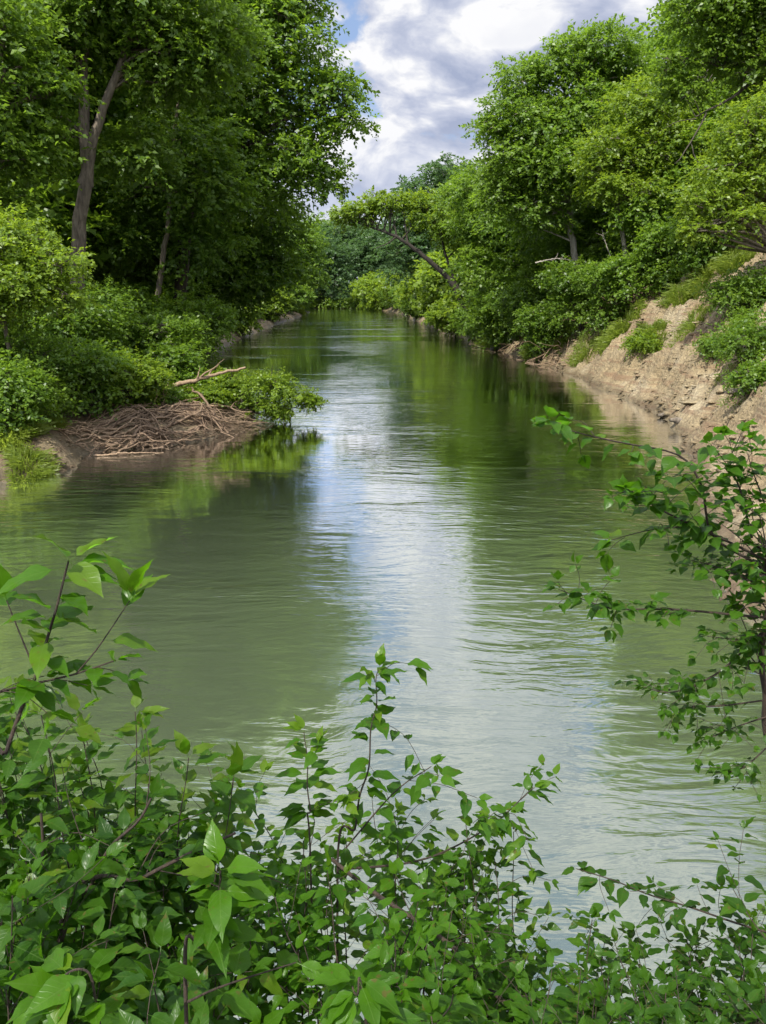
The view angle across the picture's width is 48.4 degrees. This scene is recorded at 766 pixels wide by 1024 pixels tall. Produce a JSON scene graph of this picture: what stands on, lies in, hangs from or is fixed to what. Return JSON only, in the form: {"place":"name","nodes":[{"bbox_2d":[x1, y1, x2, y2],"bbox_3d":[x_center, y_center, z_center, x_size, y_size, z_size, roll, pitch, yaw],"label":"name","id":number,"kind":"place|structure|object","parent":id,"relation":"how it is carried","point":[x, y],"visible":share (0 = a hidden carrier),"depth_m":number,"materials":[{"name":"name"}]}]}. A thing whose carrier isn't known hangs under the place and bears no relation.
{"place":"outdoors","nodes":[
{"label":"outdoors","id":0,"kind":"place"},
{"bbox_2d":[0,308,765,1023],"bbox_3d":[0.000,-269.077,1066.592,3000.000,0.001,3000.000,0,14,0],"label":"river water","id":1,"kind":"structure","parent":0,"point":[422,492],"depth_m":12.21,"materials":[{"name":"green liquid"}]},
{"bbox_2d":[94,452,163,456],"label":"driftwood branch","id":2,"kind":"object","parent":1,"relation":"on","point":[98,455],"visible":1,"depth_m":24.39,"materials":[{"name":"brown wood"}]},
{"bbox_2d":[0,228,765,618],"bbox_3d":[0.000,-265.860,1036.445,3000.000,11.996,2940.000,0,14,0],"label":"ground","id":3,"kind":"structure","parent":0,"point":[612,368],"depth_m":31.62,"materials":[{"name":"soil"}]},
{"bbox_2d":[0,419,58,456],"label":"grass clump","id":4,"kind":"object","parent":3,"relation":"on","point":[24,436],"visible":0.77,"depth_m":22.45,"materials":[{"name":"green plant"}]},
{"bbox_2d":[0,440,64,485],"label":"grass clump","id":5,"kind":"object","parent":3,"relation":"on","point":[15,458],"visible":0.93,"depth_m":21.46,"materials":[{"name":"green plant"}]},
{"bbox_2d":[0,347,74,444],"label":"bush","id":6,"kind":"object","parent":3,"relation":"on","point":[23,385],"visible":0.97,"depth_m":22.49,"materials":[{"name":"green plant"}]},
{"bbox_2d":[0,308,93,352],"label":"bush","id":7,"kind":"object","parent":3,"relation":"on","point":[20,329],"visible":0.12,"depth_m":28.99,"materials":[{"name":"green plant"}]},
{"bbox_2d":[21,409,72,430],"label":"grass clump","id":8,"kind":"object","parent":3,"relation":"on","point":[59,424],"visible":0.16,"depth_m":24.59,"materials":[{"name":"green plant"}]},
{"bbox_2d":[0,322,96,434],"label":"bush","id":9,"kind":"object","parent":3,"relation":"on","point":[35,349],"visible":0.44,"depth_m":23.93,"materials":[{"name":"green plant"}]},
{"bbox_2d":[0,0,105,251],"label":"broadleaf tree","id":10,"kind":"object","parent":3,"relation":"on","point":[28,99],"visible":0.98,"depth_m":26.78,"materials":[{"name":"green plant"}]},
{"bbox_2d":[0,197,105,367],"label":"bush","id":11,"kind":"object","parent":3,"relation":"on","point":[36,289],"visible":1,"depth_m":22.61,"materials":[{"name":"green plant"}]},
{"bbox_2d":[1,10,115,314],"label":"wood tree","id":12,"kind":"object","parent":3,"relation":"on","point":[57,218],"visible":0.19,"depth_m":37.23,"materials":[{"name":"green plant"}]},
{"bbox_2d":[11,274,153,376],"bbox_3d":[-10.626,-5.935,28.763,5.174,4.105,4.457,0,14,0],"label":"bush","id":13,"kind":"object","parent":3,"relation":"on","point":[83,324],"visible":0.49,"depth_m":28.15,"materials":[{"name":"green plant"}]},
{"bbox_2d":[28,325,138,420],"bbox_3d":[-9.224,-4.018,26.302,3.620,3.436,3.379,-9,17,-32],"label":"bush","id":14,"kind":"object","parent":3,"relation":"on","point":[89,358],"visible":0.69,"depth_m":25.75,"materials":[{"name":"green plant"}]},
{"bbox_2d":[0,534,169,755],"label":"sapling","id":15,"kind":"object","parent":3,"relation":"on","point":[134,584],"visible":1,"depth_m":1.53,"materials":[{"name":"green plant"}]},
{"bbox_2d":[6,3,169,292],"bbox_3d":[-20.664,-21.950,48.517,20.288,25.118,19.468,-5,15,-19],"label":"wood tree","id":16,"kind":"object","parent":3,"relation":"on","point":[100,272],"visible":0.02,"depth_m":46.51,"materials":[{"name":"green plant"}]},
{"bbox_2d":[13,9,177,290],"bbox_3d":[-16.233,-17.668,42.234,12.403,17.593,11.448,0,14,0],"label":"broadleaf tree","id":17,"kind":"object","parent":3,"relation":"on","point":[113,111],"visible":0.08,"depth_m":41.28,"materials":[{"name":"green plant"}]},
{"bbox_2d":[72,345,176,411],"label":"bush","id":18,"kind":"object","parent":3,"relation":"on","point":[147,375],"visible":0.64,"depth_m":26.95,"materials":[{"name":"green plant"}]},
{"bbox_2d":[85,273,172,344],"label":"bush","id":19,"kind":"object","parent":3,"relation":"on","point":[135,293],"visible":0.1,"depth_m":38.23,"materials":[{"name":"green plant"}]},
{"bbox_2d":[1,403,256,470],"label":"mud clods","id":20,"kind":"object","parent":3,"relation":"on","point":[81,456],"visible":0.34,"depth_m":24.04,"materials":[{"name":"soil"}]},
{"bbox_2d":[3,0,276,293],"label":"broadleaf tree","id":21,"kind":"object","parent":3,"relation":"on","point":[167,48],"visible":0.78,"depth_m":30.52,"materials":[{"name":"green plant"}]},
{"bbox_2d":[0,674,283,1023],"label":"leafy shrub","id":22,"kind":"object","parent":3,"relation":"on","point":[102,889],"visible":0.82,"depth_m":2.05,"materials":[{"name":"green plant"}]},
{"bbox_2d":[102,302,213,364],"bbox_3d":[-8.983,-6.144,32.693,5.200,3.780,4.964,0,14,0],"label":"bush","id":23,"kind":"object","parent":3,"relation":"on","point":[154,326],"visible":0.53,"depth_m":31.52,"materials":[{"name":"green plant"}]},
{"bbox_2d":[128,381,193,408],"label":"bush","id":24,"kind":"object","parent":3,"relation":"on","point":[172,393],"visible":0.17,"depth_m":28.27,"materials":[{"name":"green plant"}]},
{"bbox_2d":[52,385,273,452],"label":"exposed roots","id":25,"kind":"object","parent":3,"relation":"on","point":[83,429],"visible":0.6,"depth_m":26.43,"materials":[{"name":"brown wood"}]},
{"bbox_2d":[88,387,249,455],"bbox_3d":[-6.436,-2.875,26.894,3.476,1.523,6.616,5,15,19],"label":"driftwood heap","id":26,"kind":"object","parent":3,"relation":"on","point":[133,442],"visible":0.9,"depth_m":26.37,"materials":[{"name":"brown wood"}]},
{"bbox_2d":[77,1,268,300],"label":"broadleaf tree","id":27,"kind":"object","parent":3,"relation":"on","point":[213,181],"visible":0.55,"depth_m":39.50,"materials":[{"name":"green plant"}]},
{"bbox_2d":[131,330,216,386],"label":"bush","id":28,"kind":"object","parent":3,"relation":"on","point":[180,357],"visible":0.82,"depth_m":30.51,"materials":[{"name":"green plant"}]},
{"bbox_2d":[58,22,304,337],"bbox_3d":[-12.917,-21.781,50.218,16.975,23.571,15.157,0,14,0],"label":"broadleaf tree","id":29,"kind":"object","parent":3,"relation":"on","point":[140,278],"visible":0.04,"depth_m":48.55,"materials":[{"name":"green plant"}]},
{"bbox_2d":[125,279,244,371],"bbox_3d":[-9.527,-8.360,40.203,6.222,5.108,4.850,0,14,0],"label":"bush","id":30,"kind":"object","parent":3,"relation":"on","point":[218,317],"visible":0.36,"depth_m":39.65,"materials":[{"name":"green plant"}]},
{"bbox_2d":[168,366,211,389],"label":"bush","id":31,"kind":"object","parent":3,"relation":"on","point":[190,373],"visible":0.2,"depth_m":30.25,"materials":[{"name":"green plant"}]},
{"bbox_2d":[176,381,235,411],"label":"bush","id":32,"kind":"object","parent":3,"relation":"on","point":[220,395],"visible":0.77,"depth_m":29.30,"materials":[{"name":"green plant"}]},
{"bbox_2d":[194,328,221,365],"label":"bush","id":33,"kind":"object","parent":3,"relation":"on","point":[212,349],"visible":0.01,"depth_m":51.33,"materials":[{"name":"green plant"}]},
{"bbox_2d":[173,359,245,386],"bbox_3d":[-6.320,-4.649,29.079,3.272,1.067,0.611,-3,15,-11],"label":"fallen limb","id":34,"kind":"object","parent":3,"relation":"on","point":[190,381],"visible":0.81,"depth_m":29.13,"materials":[{"name":"brown wood"}]},
{"bbox_2d":[4,819,423,1023],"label":"sapling","id":35,"kind":"object","parent":3,"relation":"on","point":[54,985],"visible":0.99,"depth_m":1.38,"materials":[{"name":"green plant"}]},
{"bbox_2d":[186,365,251,405],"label":"bush","id":36,"kind":"object","parent":3,"relation":"on","point":[215,381],"visible":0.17,"depth_m":30.56,"materials":[{"name":"green plant"}]},
{"bbox_2d":[144,113,320,332],"bbox_3d":[-9.400,-17.062,52.500,10.323,14.995,10.962,-10,17,-34],"label":"broadleaf tree","id":37,"kind":"object","parent":3,"relation":"on","point":[259,281],"visible":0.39,"depth_m":50.73,"materials":[{"name":"green plant"}]},
{"bbox_2d":[231,296,276,336],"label":"bush","id":38,"kind":"object","parent":3,"relation":"on","point":[241,327],"visible":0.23,"depth_m":88.86,"materials":[{"name":"green plant"}]},
{"bbox_2d":[206,366,330,423],"bbox_3d":[-4.115,-4.134,30.410,4.448,2.175,2.288,0,14,0],"label":"bush","id":39,"kind":"object","parent":3,"relation":"on","point":[276,391],"visible":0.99,"depth_m":30.14,"materials":[{"name":"green plant"}]},
{"bbox_2d":[163,0,382,310],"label":"broadleaf tree","id":40,"kind":"object","parent":3,"relation":"on","point":[286,65],"visible":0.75,"depth_m":41.91,"materials":[{"name":"green plant"}]},
{"bbox_2d":[261,287,298,321],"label":"bush","id":41,"kind":"object","parent":3,"relation":"on","point":[282,304],"visible":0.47,"depth_m":125.96,"materials":[{"name":"green plant"}]},
{"bbox_2d":[267,219,333,305],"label":"broadleaf tree","id":42,"kind":"object","parent":3,"relation":"on","point":[302,291],"visible":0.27,"depth_m":133.28,"materials":[{"name":"green plant"}]},
{"bbox_2d":[300,209,336,277],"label":"tree","id":43,"kind":"object","parent":3,"relation":"on","point":[322,216],"depth_m":266.56,"materials":[{"name":"green plant"}]},
{"bbox_2d":[315,279,350,308],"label":"bush","id":44,"kind":"object","parent":3,"relation":"on","point":[326,304],"visible":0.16,"depth_m":255.88,"materials":[{"name":"green plant"}]},
{"bbox_2d":[305,226,362,309],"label":"broadleaf tree","id":45,"kind":"object","parent":3,"relation":"on","point":[338,272],"visible":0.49,"depth_m":195.16,"materials":[{"name":"green plant"}]},
{"bbox_2d":[316,219,372,278],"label":"tree","id":46,"kind":"object","parent":3,"relation":"on","point":[351,232],"visible":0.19,"depth_m":261.44,"materials":[{"name":"green plant"}]},
{"bbox_2d":[2,247,696,413],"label":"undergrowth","id":47,"kind":"object","parent":3,"relation":"on","point":[292,308],"visible":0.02,"depth_m":48.69,"materials":[{"name":"green plant"}]},
{"bbox_2d":[349,280,364,308],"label":"bush","id":48,"kind":"object","parent":3,"relation":"on","point":[353,296],"visible":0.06,"depth_m":246.49,"materials":[{"name":"green plant"}]},
{"bbox_2d":[340,233,386,279],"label":"tree","id":49,"kind":"object","parent":3,"relation":"on","point":[358,249],"visible":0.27,"depth_m":259.79,"materials":[{"name":"green plant"}]},
{"bbox_2d":[354,271,375,309],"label":"bush","id":50,"kind":"object","parent":3,"relation":"on","point":[364,302],"visible":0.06,"depth_m":233.26,"materials":[{"name":"green plant"}]},
{"bbox_2d":[353,269,385,310],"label":"bush","id":51,"kind":"object","parent":3,"relation":"on","point":[364,285],"visible":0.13,"depth_m":229.42,"materials":[{"name":"green plant"}]},
{"bbox_2d":[352,224,401,276],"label":"tree","id":52,"kind":"object","parent":3,"relation":"on","point":[376,235],"visible":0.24,"depth_m":255.68,"materials":[{"name":"green plant"}]},
{"bbox_2d":[365,271,399,310],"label":"bush","id":53,"kind":"object","parent":3,"relation":"on","point":[374,282],"visible":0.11,"depth_m":225.45,"materials":[{"name":"green plant"}]},
{"bbox_2d":[375,287,393,310],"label":"bush","id":54,"kind":"object","parent":3,"relation":"on","point":[386,301],"visible":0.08,"depth_m":213.74,"materials":[{"name":"green plant"}]},
{"bbox_2d":[211,643,562,1023],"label":"leafy shrub","id":55,"kind":"object","parent":3,"relation":"on","point":[301,925],"visible":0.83,"depth_m":2.22,"materials":[{"name":"green plant"}]},
{"bbox_2d":[378,273,399,309],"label":"bush","id":56,"kind":"object","parent":3,"relation":"on","point":[387,288],"visible":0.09,"depth_m":202.03,"materials":[{"name":"green plant"}]},
{"bbox_2d":[324,185,475,340],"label":"leaning tree","id":57,"kind":"object","parent":3,"relation":"on","point":[372,208],"visible":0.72,"depth_m":80.61,"materials":[{"name":"green plant"}]},
{"bbox_2d":[392,271,415,314],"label":"bush","id":58,"kind":"object","parent":3,"relation":"on","point":[404,289],"visible":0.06,"depth_m":143.23,"materials":[{"name":"green plant"}]},
{"bbox_2d":[399,285,423,319],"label":"bush","id":59,"kind":"object","parent":3,"relation":"on","point":[413,315],"visible":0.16,"depth_m":144.82,"materials":[{"name":"green plant"}]},
{"bbox_2d":[401,266,430,304],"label":"bush","id":60,"kind":"object","parent":3,"relation":"on","point":[414,293],"visible":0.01,"depth_m":124.58,"materials":[{"name":"green plant"}]},
{"bbox_2d":[366,151,477,289],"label":"broadleaf tree","id":61,"kind":"object","parent":3,"relation":"on","point":[406,255],"visible":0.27,"depth_m":114.08,"materials":[{"name":"green plant"}]},
{"bbox_2d":[410,292,437,327],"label":"bush","id":62,"kind":"object","parent":3,"relation":"on","point":[421,307],"visible":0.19,"depth_m":114.21,"materials":[{"name":"green plant"}]},
{"bbox_2d":[408,253,446,310],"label":"bush","id":63,"kind":"object","parent":3,"relation":"on","point":[425,295],"visible":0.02,"depth_m":109.61,"materials":[{"name":"green plant"}]},
{"bbox_2d":[420,298,462,335],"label":"bush","id":64,"kind":"object","parent":3,"relation":"on","point":[434,315],"visible":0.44,"depth_m":92.92,"materials":[{"name":"green plant"}]},
{"bbox_2d":[412,242,474,311],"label":"bush","id":65,"kind":"object","parent":3,"relation":"on","point":[429,274],"visible":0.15,"depth_m":96.47,"materials":[{"name":"green plant"}]},
{"bbox_2d":[439,255,490,328],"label":"bush","id":66,"kind":"object","parent":3,"relation":"on","point":[450,295],"visible":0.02,"depth_m":82.56,"materials":[{"name":"green plant"}]},
{"bbox_2d":[447,295,486,343],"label":"bush","id":67,"kind":"object","parent":3,"relation":"on","point":[461,312],"visible":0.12,"depth_m":77.46,"materials":[{"name":"green plant"}]},
{"bbox_2d":[311,810,631,1023],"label":"leafy shrub","id":68,"kind":"object","parent":3,"relation":"on","point":[452,905],"visible":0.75,"depth_m":2.17,"materials":[{"name":"green plant"}]},
{"bbox_2d":[471,334,503,347],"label":"grass clump","id":69,"kind":"object","parent":3,"relation":"on","point":[482,343],"visible":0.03,"depth_m":72.01,"materials":[{"name":"green plant"}]},
{"bbox_2d":[461,289,519,350],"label":"bush","id":70,"kind":"object","parent":3,"relation":"on","point":[486,320],"visible":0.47,"depth_m":67.55,"materials":[{"name":"green plant"}]},
{"bbox_2d":[429,153,555,348],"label":"broadleaf tree","id":71,"kind":"object","parent":3,"relation":"on","point":[495,269],"visible":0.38,"depth_m":66.58,"materials":[{"name":"green plant"}]},
{"bbox_2d":[469,331,572,371],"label":"exposed roots","id":72,"kind":"object","parent":3,"relation":"on","point":[538,356],"visible":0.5,"depth_m":55.55,"materials":[{"name":"brown wood"}]},
{"bbox_2d":[481,263,571,345],"bbox_3d":[10.814,-14.196,60.119,7.240,6.467,6.664,-8,17,-29],"label":"bush","id":73,"kind":"object","parent":3,"relation":"on","point":[515,295],"visible":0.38,"depth_m":59.03,"materials":[{"name":"green plant"}]},
{"bbox_2d":[516,325,562,360],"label":"grass clump","id":74,"kind":"object","parent":3,"relation":"on","point":[525,356],"visible":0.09,"depth_m":58.71,"materials":[{"name":"green plant"}]},
{"bbox_2d":[510,297,571,361],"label":"bush","id":75,"kind":"object","parent":3,"relation":"on","point":[532,322],"visible":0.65,"depth_m":55.86,"materials":[{"name":"green plant"}]},
{"bbox_2d":[458,12,667,314],"bbox_3d":[11.896,-21.012,52.602,14.092,17.999,8.789,-3,15,-10],"label":"broadleaf tree","id":76,"kind":"object","parent":3,"relation":"on","point":[547,126],"visible":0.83,"depth_m":50.97,"materials":[{"name":"green plant"}]},
{"bbox_2d":[551,325,578,352],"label":"grass clump","id":77,"kind":"object","parent":3,"relation":"on","point":[560,341],"visible":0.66,"depth_m":55.18,"materials":[{"name":"green plant"}]},
{"bbox_2d":[561,322,602,367],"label":"grass clump","id":78,"kind":"object","parent":3,"relation":"on","point":[578,357],"visible":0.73,"depth_m":49.22,"materials":[{"name":"green plant"}]},
{"bbox_2d":[465,77,699,273],"bbox_3d":[15.069,-23.512,60.814,17.626,15.553,15.740,11,18,37],"label":"broadleaf tree","id":79,"kind":"object","parent":3,"relation":"on","point":[590,229],"visible":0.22,"depth_m":58.03,"materials":[{"name":"green plant"}]},
{"bbox_2d":[532,253,636,338],"bbox_3d":[12.152,-13.182,52.392,6.207,5.389,5.839,0,14,0],"label":"bush","id":80,"kind":"object","parent":3,"relation":"on","point":[560,280],"visible":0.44,"depth_m":51.75,"materials":[{"name":"green plant"}]},
{"bbox_2d":[568,251,637,335],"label":"bush","id":81,"kind":"object","parent":3,"relation":"on","point":[588,277],"visible":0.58,"depth_m":46.97,"materials":[{"name":"green plant"}]},
{"bbox_2d":[565,278,660,362],"bbox_3d":[13.792,-11.424,49.111,5.143,5.306,9.158,-3,15,-10],"label":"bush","id":82,"kind":"object","parent":3,"relation":"on","point":[650,296],"visible":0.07,"depth_m":48.14,"materials":[{"name":"green plant"}]},
{"bbox_2d":[589,298,648,355],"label":"grass clump","id":83,"kind":"object","parent":3,"relation":"on","point":[613,331],"visible":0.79,"depth_m":45.36,"materials":[{"name":"green plant"}]},
{"bbox_2d":[596,242,677,308],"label":"bush","id":84,"kind":"object","parent":3,"relation":"on","point":[625,268],"visible":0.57,"depth_m":44.97,"materials":[{"name":"green plant"}]},
{"bbox_2d":[564,66,715,261],"bbox_3d":[14.206,-18.507,47.974,8.871,12.275,7.203,0,14,0],"label":"broadleaf tree","id":85,"kind":"object","parent":3,"relation":"on","point":[618,156],"visible":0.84,"depth_m":46.34,"materials":[{"name":"green plant"}]},
{"bbox_2d":[618,326,665,359],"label":"bush","id":86,"kind":"object","parent":3,"relation":"on","point":[636,341],"visible":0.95,"depth_m":39.94,"materials":[{"name":"green plant"}]},
{"bbox_2d":[531,406,765,802],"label":"overhanging shrub","id":87,"kind":"object","parent":3,"relation":"on","point":[754,570],"visible":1,"depth_m":2.27,"materials":[{"name":"green plant"}]},
{"bbox_2d":[632,317,671,349],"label":"grass clump","id":88,"kind":"object","parent":3,"relation":"on","point":[659,324],"visible":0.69,"depth_m":40.33,"materials":[{"name":"green plant"}]},
{"bbox_2d":[542,260,765,600],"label":"soil clods","id":89,"kind":"object","parent":3,"relation":"on","point":[683,447],"visible":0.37,"depth_m":27.55,"materials":[{"name":"brown soil"}]},
{"bbox_2d":[631,212,694,298],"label":"bush","id":90,"kind":"object","parent":3,"relation":"on","point":[649,239],"visible":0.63,"depth_m":43.62,"materials":[{"name":"green plant"}]},
{"bbox_2d":[561,816,765,1023],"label":"leafy shrub","id":91,"kind":"object","parent":3,"relation":"on","point":[657,1004],"visible":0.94,"depth_m":2.34,"materials":[{"name":"green plant"}]},
{"bbox_2d":[604,0,735,219],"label":"tree","id":92,"kind":"object","parent":3,"relation":"on","point":[660,43],"visible":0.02,"depth_m":54.29,"materials":[{"name":"green plant"}]},
{"bbox_2d":[651,276,692,308],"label":"grass clump","id":93,"kind":"object","parent":3,"relation":"on","point":[673,294],"visible":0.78,"depth_m":40.91,"materials":[{"name":"green plant"}]},
{"bbox_2d":[593,4,765,252],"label":"broadleaf tree","id":94,"kind":"object","parent":3,"relation":"on","point":[638,220],"visible":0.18,"depth_m":46.45,"materials":[{"name":"green plant"}]},
{"bbox_2d":[667,294,716,347],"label":"grass clump","id":95,"kind":"object","parent":3,"relation":"on","point":[690,325],"visible":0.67,"depth_m":38.02,"materials":[{"name":"green plant"}]},
{"bbox_2d":[641,0,765,162],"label":"broadleaf tree","id":96,"kind":"object","parent":3,"relation":"on","point":[733,34],"visible":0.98,"depth_m":35.54,"materials":[{"name":"green plant"}]},
{"bbox_2d":[660,214,750,283],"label":"bush","id":97,"kind":"object","parent":3,"relation":"on","point":[702,251],"visible":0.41,"depth_m":40.75,"materials":[{"name":"green plant"}]},
{"bbox_2d":[682,253,734,299],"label":"grass clump","id":98,"kind":"object","parent":3,"relation":"on","point":[693,281],"visible":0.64,"depth_m":40.22,"materials":[{"name":"green plant"}]},
{"bbox_2d":[667,81,765,253],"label":"tree","id":99,"kind":"object","parent":3,"relation":"on","point":[745,191],"visible":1,"depth_m":31.34,"materials":[{"name":"green plant"}]},
{"bbox_2d":[686,305,759,367],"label":"bush","id":100,"kind":"object","parent":3,"relation":"on","point":[743,311],"visible":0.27,"depth_m":31.57,"materials":[{"name":"green plant"}]},
{"bbox_2d":[689,253,765,324],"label":"bush","id":101,"kind":"object","parent":3,"relation":"on","point":[732,292],"visible":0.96,"depth_m":32.80,"materials":[{"name":"green plant"}]},
{"bbox_2d":[699,300,765,368],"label":"bush","id":102,"kind":"object","parent":3,"relation":"on","point":[736,339],"visible":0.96,"depth_m":27.56,"materials":[{"name":"green plant"}]},
{"bbox_2d":[707,241,760,279],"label":"grass clump","id":103,"kind":"object","parent":3,"relation":"on","point":[741,257],"visible":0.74,"depth_m":39.09,"materials":[{"name":"green plant"}]},
{"bbox_2d":[714,346,765,412],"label":"bush","id":104,"kind":"object","parent":3,"relation":"on","point":[753,376],"visible":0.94,"depth_m":23.07,"materials":[{"name":"green plant"}]},
{"bbox_2d":[241,0,680,282],"label":"sky","id":105,"kind":"structure","parent":0,"point":[428,60],"materials":[{"name":"white"}]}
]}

